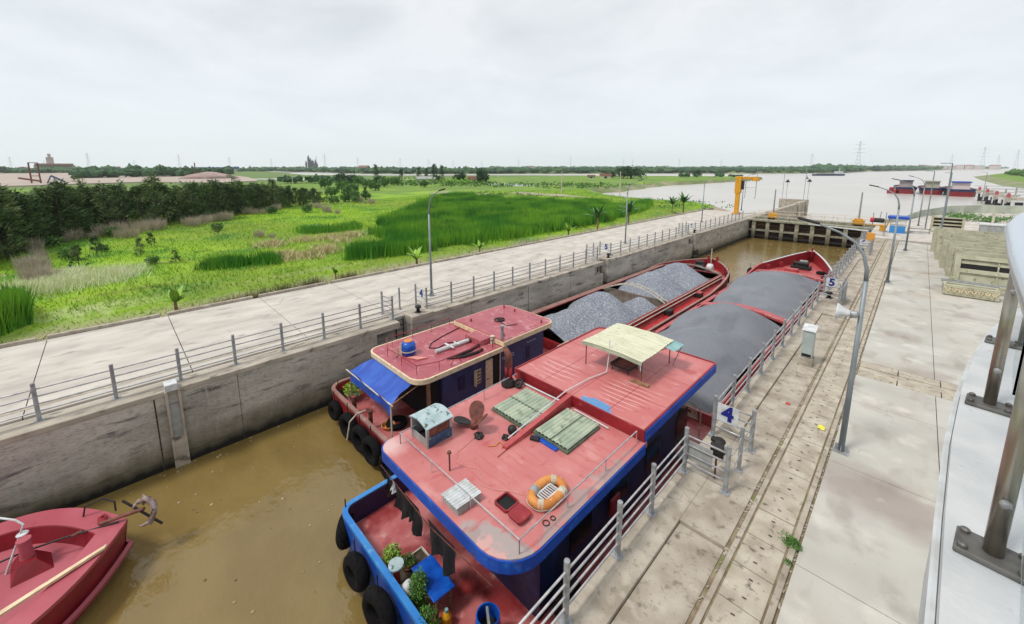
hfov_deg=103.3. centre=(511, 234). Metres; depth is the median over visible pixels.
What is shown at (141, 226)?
dry shrub
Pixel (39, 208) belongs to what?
casuarina tree
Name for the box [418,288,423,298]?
number sign
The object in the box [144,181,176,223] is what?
casuarina tree
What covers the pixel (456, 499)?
raft box
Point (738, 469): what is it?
railing
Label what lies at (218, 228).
casuarina tree
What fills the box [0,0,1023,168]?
sky
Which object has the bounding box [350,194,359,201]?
bush
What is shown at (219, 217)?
dry shrub
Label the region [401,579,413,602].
sack
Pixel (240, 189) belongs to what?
casuarina tree
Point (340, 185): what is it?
bush
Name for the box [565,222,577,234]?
banana plant
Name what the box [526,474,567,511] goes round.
life float
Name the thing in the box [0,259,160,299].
feather grass
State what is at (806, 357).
control cabinet
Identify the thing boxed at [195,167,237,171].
factory
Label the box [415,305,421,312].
bollard
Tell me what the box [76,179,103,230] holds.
casuarina tree
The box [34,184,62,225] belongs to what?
casuarina tree
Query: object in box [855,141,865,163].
pylon
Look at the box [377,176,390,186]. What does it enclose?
bush
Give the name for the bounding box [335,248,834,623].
cargo barge
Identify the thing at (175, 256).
casuarina tree
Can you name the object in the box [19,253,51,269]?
dry shrub
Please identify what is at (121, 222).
dry shrub
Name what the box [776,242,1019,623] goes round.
quay paving
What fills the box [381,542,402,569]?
potted plant
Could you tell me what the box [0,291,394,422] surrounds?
railing
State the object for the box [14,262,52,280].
dry shrub
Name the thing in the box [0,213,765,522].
lock wall
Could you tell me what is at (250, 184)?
casuarina tree
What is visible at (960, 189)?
moored barge
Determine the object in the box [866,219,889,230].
yellow machine
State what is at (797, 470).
lifting slots
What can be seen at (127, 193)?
casuarina tree
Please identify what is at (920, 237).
quay paving
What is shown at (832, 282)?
number sign
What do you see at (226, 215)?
dry shrub
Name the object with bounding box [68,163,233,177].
grove
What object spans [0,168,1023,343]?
ground
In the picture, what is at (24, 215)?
casuarina tree
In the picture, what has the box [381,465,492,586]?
washing line
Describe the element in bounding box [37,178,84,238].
casuarina tree
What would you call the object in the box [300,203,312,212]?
bush
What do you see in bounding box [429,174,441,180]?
round tree
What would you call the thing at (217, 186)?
casuarina tree
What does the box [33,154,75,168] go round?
church
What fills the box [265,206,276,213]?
bush
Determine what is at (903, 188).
moored barge
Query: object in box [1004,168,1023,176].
bank bushes
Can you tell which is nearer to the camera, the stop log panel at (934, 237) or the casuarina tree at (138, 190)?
the stop log panel at (934, 237)
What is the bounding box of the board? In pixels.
[688,440,712,469]
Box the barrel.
[475,602,500,623]
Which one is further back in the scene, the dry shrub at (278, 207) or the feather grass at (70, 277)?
the dry shrub at (278, 207)
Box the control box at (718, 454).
[710,441,723,477]
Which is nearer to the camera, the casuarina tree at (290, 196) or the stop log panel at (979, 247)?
the stop log panel at (979, 247)
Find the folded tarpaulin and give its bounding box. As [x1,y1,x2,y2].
[448,344,483,358]
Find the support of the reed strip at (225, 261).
on the ground at (400, 191)
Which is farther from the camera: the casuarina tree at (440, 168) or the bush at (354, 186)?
the casuarina tree at (440, 168)
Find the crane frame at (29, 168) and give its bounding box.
[27,162,41,182]
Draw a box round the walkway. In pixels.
[974,185,1023,194]
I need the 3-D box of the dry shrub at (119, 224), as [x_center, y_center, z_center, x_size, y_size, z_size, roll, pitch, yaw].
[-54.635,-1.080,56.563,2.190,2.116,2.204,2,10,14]
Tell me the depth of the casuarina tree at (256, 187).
82.40 m
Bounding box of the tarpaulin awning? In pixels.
[346,358,416,437]
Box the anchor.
[99,494,162,526]
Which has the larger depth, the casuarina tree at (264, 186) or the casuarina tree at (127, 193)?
the casuarina tree at (264, 186)
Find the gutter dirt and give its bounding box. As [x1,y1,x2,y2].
[686,240,898,623]
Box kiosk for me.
[888,215,909,233]
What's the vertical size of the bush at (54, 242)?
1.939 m
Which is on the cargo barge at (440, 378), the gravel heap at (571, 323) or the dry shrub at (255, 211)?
the gravel heap at (571, 323)
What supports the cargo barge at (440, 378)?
on the lock water
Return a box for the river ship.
[812,170,844,175]
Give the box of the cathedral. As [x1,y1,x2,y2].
[305,156,317,166]
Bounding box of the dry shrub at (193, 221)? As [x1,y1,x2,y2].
[185,214,201,226]
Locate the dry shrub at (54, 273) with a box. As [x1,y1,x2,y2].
[41,268,64,275]
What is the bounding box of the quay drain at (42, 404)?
[0,213,751,416]
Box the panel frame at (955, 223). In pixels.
[930,216,965,231]
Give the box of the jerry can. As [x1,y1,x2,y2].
[442,607,451,623]
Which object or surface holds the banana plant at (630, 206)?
on the ground at (400, 191)
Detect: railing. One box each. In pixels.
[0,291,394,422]
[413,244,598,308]
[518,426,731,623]
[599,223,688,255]
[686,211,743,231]
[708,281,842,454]
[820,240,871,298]
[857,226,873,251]
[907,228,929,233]
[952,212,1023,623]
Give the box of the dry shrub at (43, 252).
[31,248,48,256]
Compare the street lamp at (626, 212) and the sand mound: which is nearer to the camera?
the street lamp at (626, 212)
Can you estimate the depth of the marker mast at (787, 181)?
100.37 m
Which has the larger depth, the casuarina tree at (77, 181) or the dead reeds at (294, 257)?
the casuarina tree at (77, 181)
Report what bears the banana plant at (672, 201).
on the ground at (400, 191)
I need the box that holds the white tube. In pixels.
[435,337,470,352]
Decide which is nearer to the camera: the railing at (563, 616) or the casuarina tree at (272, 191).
the railing at (563, 616)
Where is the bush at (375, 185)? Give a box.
[368,181,381,190]
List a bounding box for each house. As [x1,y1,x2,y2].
[416,176,433,182]
[467,176,481,182]
[599,174,611,177]
[938,165,947,169]
[954,165,964,169]
[964,165,973,169]
[973,165,984,169]
[988,165,1000,169]
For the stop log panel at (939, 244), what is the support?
on the quay paving at (862, 557)
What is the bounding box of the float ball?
[508,424,516,434]
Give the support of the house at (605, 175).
on the ground at (400, 191)
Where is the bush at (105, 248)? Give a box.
[95,244,109,251]
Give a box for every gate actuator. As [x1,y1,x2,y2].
[767,189,778,219]
[852,192,864,226]
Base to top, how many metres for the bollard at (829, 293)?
0.440 m
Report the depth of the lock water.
13.57 m
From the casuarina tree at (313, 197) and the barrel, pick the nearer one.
the barrel
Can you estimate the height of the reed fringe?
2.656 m
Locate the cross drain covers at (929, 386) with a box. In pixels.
[857,361,957,400]
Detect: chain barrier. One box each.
[388,287,414,309]
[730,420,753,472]
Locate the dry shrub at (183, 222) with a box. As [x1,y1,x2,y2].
[180,216,192,225]
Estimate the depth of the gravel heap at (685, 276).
39.14 m
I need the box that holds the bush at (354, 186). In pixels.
[342,182,358,190]
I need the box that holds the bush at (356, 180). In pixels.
[352,176,362,184]
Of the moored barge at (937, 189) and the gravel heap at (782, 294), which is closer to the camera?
the gravel heap at (782, 294)
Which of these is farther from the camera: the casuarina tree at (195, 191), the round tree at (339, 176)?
the round tree at (339, 176)
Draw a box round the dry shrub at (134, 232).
[121,225,140,237]
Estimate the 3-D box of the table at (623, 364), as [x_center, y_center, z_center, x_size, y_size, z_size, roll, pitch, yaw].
[4.534,5.282,16.288,0.900,0.260,0.900,-9,13,-44]
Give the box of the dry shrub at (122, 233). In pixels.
[111,227,130,238]
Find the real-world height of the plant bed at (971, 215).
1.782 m
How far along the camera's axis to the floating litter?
15.00 m
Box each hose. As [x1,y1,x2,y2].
[429,327,459,347]
[514,378,523,387]
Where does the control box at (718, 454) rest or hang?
on the lock edge paving at (695, 500)
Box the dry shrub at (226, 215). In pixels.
[218,209,233,219]
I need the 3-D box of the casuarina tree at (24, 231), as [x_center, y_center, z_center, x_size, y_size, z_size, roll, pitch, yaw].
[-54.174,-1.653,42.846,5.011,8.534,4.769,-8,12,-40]
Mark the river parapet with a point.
(982, 209)
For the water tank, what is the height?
0.700 m
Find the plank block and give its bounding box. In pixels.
[630,379,649,387]
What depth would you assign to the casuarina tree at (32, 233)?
44.30 m
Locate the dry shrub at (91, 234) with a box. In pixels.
[86,231,99,237]
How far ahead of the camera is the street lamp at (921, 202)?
59.08 m
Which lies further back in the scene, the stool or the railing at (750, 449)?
the railing at (750, 449)
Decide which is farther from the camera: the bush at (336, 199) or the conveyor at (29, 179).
the conveyor at (29, 179)
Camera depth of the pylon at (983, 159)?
1227.72 m
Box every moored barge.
[893,180,917,193]
[918,180,944,194]
[943,181,977,196]
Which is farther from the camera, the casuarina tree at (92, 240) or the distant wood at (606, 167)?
the distant wood at (606, 167)
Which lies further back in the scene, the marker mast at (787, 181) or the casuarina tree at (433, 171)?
the casuarina tree at (433, 171)
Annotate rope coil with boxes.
[542,515,555,525]
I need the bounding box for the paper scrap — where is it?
[817,425,825,429]
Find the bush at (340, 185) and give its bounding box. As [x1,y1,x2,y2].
[334,179,350,190]
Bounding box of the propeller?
[453,400,487,429]
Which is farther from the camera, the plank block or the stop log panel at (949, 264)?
the stop log panel at (949, 264)
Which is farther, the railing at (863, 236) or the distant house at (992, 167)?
the distant house at (992, 167)
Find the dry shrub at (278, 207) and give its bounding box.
[271,203,281,209]
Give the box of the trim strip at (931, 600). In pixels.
[924,334,987,623]
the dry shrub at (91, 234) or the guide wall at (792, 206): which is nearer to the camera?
the dry shrub at (91, 234)
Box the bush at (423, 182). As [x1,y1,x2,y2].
[419,179,428,186]
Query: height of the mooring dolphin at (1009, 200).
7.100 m
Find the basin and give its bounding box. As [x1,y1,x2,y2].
[381,421,394,430]
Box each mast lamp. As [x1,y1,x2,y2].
[924,171,934,228]
[940,163,952,227]
[944,172,952,216]
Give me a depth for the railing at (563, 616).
9.07 m
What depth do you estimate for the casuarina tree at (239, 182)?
81.85 m
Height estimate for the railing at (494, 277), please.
1.380 m
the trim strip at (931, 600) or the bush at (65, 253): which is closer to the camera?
the trim strip at (931, 600)
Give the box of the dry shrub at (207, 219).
[197,212,213,223]
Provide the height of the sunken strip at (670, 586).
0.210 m
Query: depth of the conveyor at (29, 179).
222.29 m
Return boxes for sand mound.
[178,172,238,178]
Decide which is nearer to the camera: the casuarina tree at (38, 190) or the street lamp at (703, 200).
the casuarina tree at (38, 190)
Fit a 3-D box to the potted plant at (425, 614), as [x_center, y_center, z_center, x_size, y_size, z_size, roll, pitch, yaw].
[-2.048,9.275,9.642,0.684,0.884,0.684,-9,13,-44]
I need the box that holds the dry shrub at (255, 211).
[249,208,257,213]
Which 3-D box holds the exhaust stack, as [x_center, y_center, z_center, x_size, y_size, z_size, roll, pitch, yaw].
[-0.147,5.106,15.631,0.560,1.543,0.560,-9,13,-44]
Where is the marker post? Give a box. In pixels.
[991,213,995,222]
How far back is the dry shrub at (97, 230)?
53.71 m
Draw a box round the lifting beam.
[941,276,1005,301]
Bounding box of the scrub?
[287,179,732,209]
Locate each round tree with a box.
[332,173,359,181]
[372,175,386,182]
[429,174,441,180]
[452,172,466,181]
[476,167,489,183]
[605,171,616,177]
[615,165,646,178]
[692,170,701,176]
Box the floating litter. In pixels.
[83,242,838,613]
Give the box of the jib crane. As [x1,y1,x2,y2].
[732,169,761,213]
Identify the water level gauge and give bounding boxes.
[163,379,190,467]
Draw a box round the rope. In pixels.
[346,409,365,439]
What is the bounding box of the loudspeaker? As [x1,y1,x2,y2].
[835,303,858,320]
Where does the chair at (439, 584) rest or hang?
on the cargo barge at (602, 429)
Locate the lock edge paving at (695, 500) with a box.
[555,239,897,623]
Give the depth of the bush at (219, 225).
58.72 m
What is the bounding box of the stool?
[388,557,403,584]
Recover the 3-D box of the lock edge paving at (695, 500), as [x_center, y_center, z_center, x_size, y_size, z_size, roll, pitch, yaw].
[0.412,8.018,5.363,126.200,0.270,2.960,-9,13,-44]
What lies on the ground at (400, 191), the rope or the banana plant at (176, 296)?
the banana plant at (176, 296)
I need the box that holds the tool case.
[530,435,539,441]
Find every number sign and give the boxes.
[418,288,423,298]
[603,244,608,249]
[717,402,738,427]
[826,278,837,286]
[859,239,867,245]
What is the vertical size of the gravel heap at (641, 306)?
2.722 m
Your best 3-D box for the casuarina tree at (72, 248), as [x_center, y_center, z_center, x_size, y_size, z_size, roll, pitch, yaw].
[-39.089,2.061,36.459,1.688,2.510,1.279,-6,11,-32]
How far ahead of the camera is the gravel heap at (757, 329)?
26.28 m
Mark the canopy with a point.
(637, 346)
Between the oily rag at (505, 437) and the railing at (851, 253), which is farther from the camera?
the railing at (851, 253)
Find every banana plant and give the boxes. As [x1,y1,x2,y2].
[157,285,189,310]
[328,267,340,278]
[407,246,424,263]
[472,239,484,251]
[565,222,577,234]
[587,204,606,229]
[616,200,642,223]
[665,195,681,211]
[678,191,694,211]
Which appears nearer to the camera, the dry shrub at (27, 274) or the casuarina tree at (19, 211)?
the dry shrub at (27, 274)
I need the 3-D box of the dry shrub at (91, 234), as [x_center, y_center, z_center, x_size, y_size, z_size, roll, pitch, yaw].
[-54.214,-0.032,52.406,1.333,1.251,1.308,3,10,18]
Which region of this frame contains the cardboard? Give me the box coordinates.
[407,356,427,359]
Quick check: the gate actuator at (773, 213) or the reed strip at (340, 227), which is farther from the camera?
the gate actuator at (773, 213)
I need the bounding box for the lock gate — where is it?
[748,212,873,248]
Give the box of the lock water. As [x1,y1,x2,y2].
[74,237,856,623]
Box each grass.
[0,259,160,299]
[191,239,540,304]
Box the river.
[270,169,1023,224]
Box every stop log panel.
[930,225,1004,251]
[934,228,1004,254]
[934,231,1004,259]
[938,235,1005,262]
[939,238,1005,267]
[944,241,1005,271]
[945,244,1006,275]
[950,247,1007,278]
[952,251,1009,292]
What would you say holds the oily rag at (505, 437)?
on the cargo barge at (602, 429)
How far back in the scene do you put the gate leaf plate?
26.04 m
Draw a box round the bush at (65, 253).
[56,247,79,259]
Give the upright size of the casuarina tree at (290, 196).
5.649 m
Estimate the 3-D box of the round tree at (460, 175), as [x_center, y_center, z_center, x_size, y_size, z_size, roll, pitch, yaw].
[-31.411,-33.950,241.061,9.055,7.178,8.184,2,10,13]
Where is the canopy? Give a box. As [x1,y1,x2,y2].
[582,323,683,381]
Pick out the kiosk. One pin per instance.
(900, 229)
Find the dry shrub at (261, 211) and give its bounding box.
[258,207,266,213]
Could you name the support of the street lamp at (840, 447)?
on the quay paving at (862, 557)
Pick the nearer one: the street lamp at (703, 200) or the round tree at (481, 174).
the street lamp at (703, 200)
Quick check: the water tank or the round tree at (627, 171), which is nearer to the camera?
the water tank
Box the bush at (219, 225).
[211,222,222,229]
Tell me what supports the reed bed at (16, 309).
on the ground at (400, 191)
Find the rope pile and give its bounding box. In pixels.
[494,317,517,325]
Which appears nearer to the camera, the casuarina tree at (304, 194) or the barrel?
the barrel
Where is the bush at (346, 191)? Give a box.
[341,187,357,192]
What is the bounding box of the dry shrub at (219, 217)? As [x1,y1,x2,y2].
[215,212,224,220]
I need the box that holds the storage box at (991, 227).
[978,222,1006,232]
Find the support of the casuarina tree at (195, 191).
on the ground at (400, 191)
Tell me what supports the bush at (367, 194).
on the ground at (400, 191)
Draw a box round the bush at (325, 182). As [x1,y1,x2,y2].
[317,177,331,187]
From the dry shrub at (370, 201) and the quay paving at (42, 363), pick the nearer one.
the quay paving at (42, 363)
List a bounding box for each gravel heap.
[544,308,605,339]
[545,326,569,341]
[567,292,640,327]
[618,271,687,301]
[623,297,656,315]
[653,263,707,290]
[657,325,760,413]
[670,303,782,349]
[713,271,817,320]
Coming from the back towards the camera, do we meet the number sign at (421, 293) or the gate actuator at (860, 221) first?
the gate actuator at (860, 221)
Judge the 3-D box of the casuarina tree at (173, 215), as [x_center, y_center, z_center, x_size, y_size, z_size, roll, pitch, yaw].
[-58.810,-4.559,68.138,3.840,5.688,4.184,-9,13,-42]
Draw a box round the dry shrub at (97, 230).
[90,223,111,235]
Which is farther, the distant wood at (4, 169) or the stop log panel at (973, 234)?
the distant wood at (4, 169)
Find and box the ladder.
[395,317,403,338]
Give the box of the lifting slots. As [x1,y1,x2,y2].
[730,263,881,615]
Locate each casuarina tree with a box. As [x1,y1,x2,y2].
[0,183,31,258]
[0,193,52,250]
[0,199,29,254]
[0,206,34,257]
[0,221,19,259]
[0,242,9,260]
[1,186,36,245]
[1,189,31,250]
[5,189,50,250]
[9,190,54,243]
[14,187,42,238]
[14,191,58,237]
[19,191,58,240]
[26,186,71,236]
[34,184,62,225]
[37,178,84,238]
[46,178,97,234]
[49,192,74,232]
[54,189,102,232]
[68,244,90,269]
[70,174,103,219]
[75,191,96,232]
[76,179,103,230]
[84,180,127,227]
[86,236,104,256]
[91,184,119,228]
[94,180,141,227]
[105,185,134,223]
[116,179,138,223]
[126,185,152,223]
[132,186,159,222]
[133,237,144,255]
[138,172,173,221]
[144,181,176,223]
[146,232,155,245]
[150,193,176,220]
[157,183,177,219]
[161,185,193,222]
[169,182,183,204]
[169,249,180,262]
[171,181,200,218]
[177,181,214,220]
[187,188,203,218]
[192,183,212,214]
[197,186,224,218]
[206,179,230,213]
[206,181,230,212]
[213,223,221,234]
[220,173,246,213]
[220,184,240,214]
[231,186,253,214]
[232,179,248,208]
[234,184,254,209]
[239,186,263,209]
[248,181,264,208]
[250,183,267,211]
[254,186,267,209]
[259,184,276,208]
[265,176,282,205]
[274,187,292,206]
[282,185,294,206]
[292,187,298,199]
[293,188,306,205]
[297,187,308,205]
[302,188,310,203]
[309,188,319,202]
[315,192,321,202]
[322,191,328,202]
[373,164,378,175]
[431,164,437,174]
[439,165,445,180]
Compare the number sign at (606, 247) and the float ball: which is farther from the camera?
the number sign at (606, 247)
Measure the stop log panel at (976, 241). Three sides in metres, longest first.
6.400 x 2.672 x 0.450 m
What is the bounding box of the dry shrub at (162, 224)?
[150,216,166,228]
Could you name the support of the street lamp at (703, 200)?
on the quay paving at (42, 363)
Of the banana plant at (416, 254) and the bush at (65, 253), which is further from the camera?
the bush at (65, 253)
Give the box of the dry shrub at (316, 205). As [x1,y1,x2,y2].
[313,202,321,208]
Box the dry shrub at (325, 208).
[320,204,330,211]
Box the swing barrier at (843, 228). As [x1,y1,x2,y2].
[808,224,867,231]
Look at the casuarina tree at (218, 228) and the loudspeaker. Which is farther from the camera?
the casuarina tree at (218, 228)
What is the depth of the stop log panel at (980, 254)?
30.32 m
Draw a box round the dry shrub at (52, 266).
[34,261,53,269]
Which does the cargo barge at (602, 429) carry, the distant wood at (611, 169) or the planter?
the planter
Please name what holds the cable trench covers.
on the gutter dirt
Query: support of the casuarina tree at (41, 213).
on the ground at (400, 191)
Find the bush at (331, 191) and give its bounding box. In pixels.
[325,187,339,196]
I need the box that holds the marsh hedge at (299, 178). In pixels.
[277,172,742,182]
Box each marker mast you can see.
[782,166,789,196]
[803,166,811,199]
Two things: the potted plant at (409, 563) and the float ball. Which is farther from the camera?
the float ball
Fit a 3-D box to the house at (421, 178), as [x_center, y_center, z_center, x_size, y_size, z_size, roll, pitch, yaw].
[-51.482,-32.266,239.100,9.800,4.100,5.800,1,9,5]
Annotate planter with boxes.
[391,546,428,585]
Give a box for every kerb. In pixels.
[0,207,713,348]
[918,308,1023,623]
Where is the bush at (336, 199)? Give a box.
[328,195,339,203]
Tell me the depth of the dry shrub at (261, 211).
79.14 m
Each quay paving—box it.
[0,210,756,427]
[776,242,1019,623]
[872,213,1016,244]
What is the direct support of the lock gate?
attached to the lock wall at (72, 457)
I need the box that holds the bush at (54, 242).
[43,235,64,247]
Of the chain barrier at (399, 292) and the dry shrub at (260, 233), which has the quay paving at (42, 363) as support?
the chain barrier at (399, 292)
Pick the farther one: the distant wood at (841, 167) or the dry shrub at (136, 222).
the distant wood at (841, 167)
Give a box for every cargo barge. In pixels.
[328,249,729,478]
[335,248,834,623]
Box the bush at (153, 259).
[144,255,159,263]
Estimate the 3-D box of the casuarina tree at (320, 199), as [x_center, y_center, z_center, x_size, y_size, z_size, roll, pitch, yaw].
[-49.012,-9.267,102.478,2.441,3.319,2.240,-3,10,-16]
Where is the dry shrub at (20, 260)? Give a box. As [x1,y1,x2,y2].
[9,252,41,268]
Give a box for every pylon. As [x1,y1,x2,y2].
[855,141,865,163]
[977,148,985,168]
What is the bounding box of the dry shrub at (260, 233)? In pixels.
[253,229,265,237]
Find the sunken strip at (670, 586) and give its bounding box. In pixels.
[611,242,882,623]
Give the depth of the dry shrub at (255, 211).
78.28 m
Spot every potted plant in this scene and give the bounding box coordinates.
[343,381,363,400]
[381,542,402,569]
[401,552,415,572]
[407,565,429,612]
[413,603,440,623]
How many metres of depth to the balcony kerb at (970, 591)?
1.57 m
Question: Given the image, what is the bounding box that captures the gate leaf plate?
[841,281,847,304]
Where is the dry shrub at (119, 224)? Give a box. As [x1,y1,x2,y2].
[110,222,129,231]
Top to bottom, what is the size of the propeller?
0.721 m
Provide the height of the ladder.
3.300 m
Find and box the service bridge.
[756,210,876,227]
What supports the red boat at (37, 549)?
on the lock water
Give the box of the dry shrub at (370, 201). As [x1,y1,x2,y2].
[367,197,374,203]
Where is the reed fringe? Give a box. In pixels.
[339,197,654,260]
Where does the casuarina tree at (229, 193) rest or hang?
on the ground at (400, 191)
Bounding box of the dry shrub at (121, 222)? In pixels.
[109,219,127,226]
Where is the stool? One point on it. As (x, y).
(395, 565)
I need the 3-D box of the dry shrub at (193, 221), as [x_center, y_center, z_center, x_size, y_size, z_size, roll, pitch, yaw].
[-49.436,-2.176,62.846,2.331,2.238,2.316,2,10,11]
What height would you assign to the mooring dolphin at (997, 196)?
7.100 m
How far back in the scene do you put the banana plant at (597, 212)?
60.20 m
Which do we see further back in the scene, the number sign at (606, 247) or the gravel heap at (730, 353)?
the number sign at (606, 247)
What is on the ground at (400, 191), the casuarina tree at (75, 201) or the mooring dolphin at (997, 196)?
the casuarina tree at (75, 201)
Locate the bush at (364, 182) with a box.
[359,177,371,186]
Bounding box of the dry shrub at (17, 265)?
[12,254,45,272]
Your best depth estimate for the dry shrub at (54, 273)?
32.88 m
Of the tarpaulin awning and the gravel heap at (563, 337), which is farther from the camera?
the gravel heap at (563, 337)
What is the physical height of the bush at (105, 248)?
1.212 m
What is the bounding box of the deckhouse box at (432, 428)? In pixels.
[409,403,452,449]
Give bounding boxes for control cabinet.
[798,323,817,367]
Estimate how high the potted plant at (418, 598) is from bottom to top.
1.391 m
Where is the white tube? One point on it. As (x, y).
(453, 345)
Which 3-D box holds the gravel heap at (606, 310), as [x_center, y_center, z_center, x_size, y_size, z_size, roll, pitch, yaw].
[7.563,5.903,31.387,5.605,3.192,5.610,-9,13,-44]
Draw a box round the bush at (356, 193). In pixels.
[348,190,358,196]
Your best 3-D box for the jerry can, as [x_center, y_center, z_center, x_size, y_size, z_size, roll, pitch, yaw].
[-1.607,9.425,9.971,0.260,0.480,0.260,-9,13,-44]
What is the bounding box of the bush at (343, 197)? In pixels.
[339,193,350,201]
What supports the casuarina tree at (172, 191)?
on the ground at (400, 191)
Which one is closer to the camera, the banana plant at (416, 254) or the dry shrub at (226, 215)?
the banana plant at (416, 254)
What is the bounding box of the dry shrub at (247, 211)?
[239,205,252,214]
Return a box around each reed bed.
[0,281,38,336]
[344,190,647,257]
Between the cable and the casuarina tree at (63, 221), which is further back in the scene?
the casuarina tree at (63, 221)
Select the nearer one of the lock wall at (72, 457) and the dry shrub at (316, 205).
the lock wall at (72, 457)
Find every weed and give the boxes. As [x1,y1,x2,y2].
[777,529,801,552]
[783,557,792,567]
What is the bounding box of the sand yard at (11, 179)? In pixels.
[0,173,258,186]
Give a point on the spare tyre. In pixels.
(403, 419)
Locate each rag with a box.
[474,431,483,439]
[502,434,508,440]
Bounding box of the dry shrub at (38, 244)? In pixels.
[22,238,44,251]
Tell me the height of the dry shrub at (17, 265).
1.973 m
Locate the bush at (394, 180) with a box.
[390,176,400,184]
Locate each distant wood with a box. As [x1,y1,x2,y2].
[0,165,437,172]
[426,166,831,171]
[484,165,799,168]
[802,163,1008,170]
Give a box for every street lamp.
[428,188,444,296]
[624,179,643,243]
[701,176,715,221]
[798,217,868,456]
[869,185,899,283]
[892,178,914,250]
[912,176,924,225]
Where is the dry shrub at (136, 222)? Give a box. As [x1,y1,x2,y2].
[128,217,145,226]
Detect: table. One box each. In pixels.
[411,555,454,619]
[610,357,638,374]
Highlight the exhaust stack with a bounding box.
[501,347,514,388]
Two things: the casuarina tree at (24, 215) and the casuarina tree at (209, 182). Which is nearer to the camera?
the casuarina tree at (24, 215)
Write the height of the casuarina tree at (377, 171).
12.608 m
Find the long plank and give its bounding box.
[0,544,106,616]
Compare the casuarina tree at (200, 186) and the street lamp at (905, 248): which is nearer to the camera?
the street lamp at (905, 248)
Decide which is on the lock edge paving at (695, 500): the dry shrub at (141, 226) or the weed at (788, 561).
the weed at (788, 561)
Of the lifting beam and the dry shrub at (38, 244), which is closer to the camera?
the lifting beam
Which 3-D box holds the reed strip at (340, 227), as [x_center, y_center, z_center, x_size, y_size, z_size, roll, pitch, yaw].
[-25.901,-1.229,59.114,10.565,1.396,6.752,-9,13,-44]
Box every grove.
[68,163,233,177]
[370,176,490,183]
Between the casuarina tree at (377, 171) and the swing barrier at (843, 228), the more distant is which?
the casuarina tree at (377, 171)
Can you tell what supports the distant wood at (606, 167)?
on the ground at (400, 191)
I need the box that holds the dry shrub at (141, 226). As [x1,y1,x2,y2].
[129,221,149,231]
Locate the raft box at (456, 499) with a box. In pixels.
[441,478,480,515]
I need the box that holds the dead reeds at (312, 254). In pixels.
[247,230,373,260]
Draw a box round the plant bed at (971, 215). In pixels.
[942,212,1014,222]
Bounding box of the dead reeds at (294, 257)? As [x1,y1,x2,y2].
[272,233,358,264]
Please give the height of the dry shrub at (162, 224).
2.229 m
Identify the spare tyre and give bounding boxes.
[386,415,407,430]
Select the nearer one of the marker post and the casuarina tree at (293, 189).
the marker post
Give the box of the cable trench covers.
[703,240,895,623]
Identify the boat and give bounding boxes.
[0,498,133,623]
[887,187,896,192]
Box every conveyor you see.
[18,177,41,181]
[47,175,65,182]
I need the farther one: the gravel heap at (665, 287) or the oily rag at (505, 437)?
the gravel heap at (665, 287)
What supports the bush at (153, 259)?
on the ground at (400, 191)
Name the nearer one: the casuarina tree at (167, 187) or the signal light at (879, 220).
the signal light at (879, 220)
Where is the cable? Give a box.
[456,438,524,494]
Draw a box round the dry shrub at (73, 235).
[61,228,83,240]
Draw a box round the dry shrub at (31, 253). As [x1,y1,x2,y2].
[29,246,44,254]
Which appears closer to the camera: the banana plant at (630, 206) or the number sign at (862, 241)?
the number sign at (862, 241)
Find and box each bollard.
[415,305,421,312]
[711,436,725,454]
[825,291,832,298]
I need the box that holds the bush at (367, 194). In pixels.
[360,192,370,199]
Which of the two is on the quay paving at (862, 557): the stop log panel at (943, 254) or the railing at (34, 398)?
the stop log panel at (943, 254)
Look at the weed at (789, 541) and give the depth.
9.43 m
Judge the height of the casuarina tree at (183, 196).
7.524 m
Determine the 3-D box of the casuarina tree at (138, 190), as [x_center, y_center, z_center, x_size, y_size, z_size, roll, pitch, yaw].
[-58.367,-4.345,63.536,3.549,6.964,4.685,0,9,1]
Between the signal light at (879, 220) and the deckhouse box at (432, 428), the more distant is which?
the signal light at (879, 220)
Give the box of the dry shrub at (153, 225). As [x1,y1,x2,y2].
[144,219,160,230]
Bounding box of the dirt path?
[510,192,590,197]
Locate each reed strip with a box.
[193,249,285,272]
[293,219,365,234]
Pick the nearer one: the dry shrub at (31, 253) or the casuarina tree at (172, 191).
the dry shrub at (31, 253)
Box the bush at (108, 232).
[101,225,121,236]
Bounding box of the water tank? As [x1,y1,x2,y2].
[400,339,416,356]
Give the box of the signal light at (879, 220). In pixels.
[870,212,886,235]
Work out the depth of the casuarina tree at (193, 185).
67.66 m
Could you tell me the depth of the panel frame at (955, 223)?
52.85 m
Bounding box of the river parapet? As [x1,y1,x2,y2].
[884,205,1023,222]
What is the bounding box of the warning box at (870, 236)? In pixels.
[866,232,874,240]
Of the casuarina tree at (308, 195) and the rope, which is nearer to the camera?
the rope
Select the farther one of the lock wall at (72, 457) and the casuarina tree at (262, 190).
the casuarina tree at (262, 190)
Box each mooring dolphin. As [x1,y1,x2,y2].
[974,186,992,200]
[981,189,1003,204]
[990,191,1016,205]
[1001,193,1023,205]
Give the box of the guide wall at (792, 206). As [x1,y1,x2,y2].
[765,198,808,217]

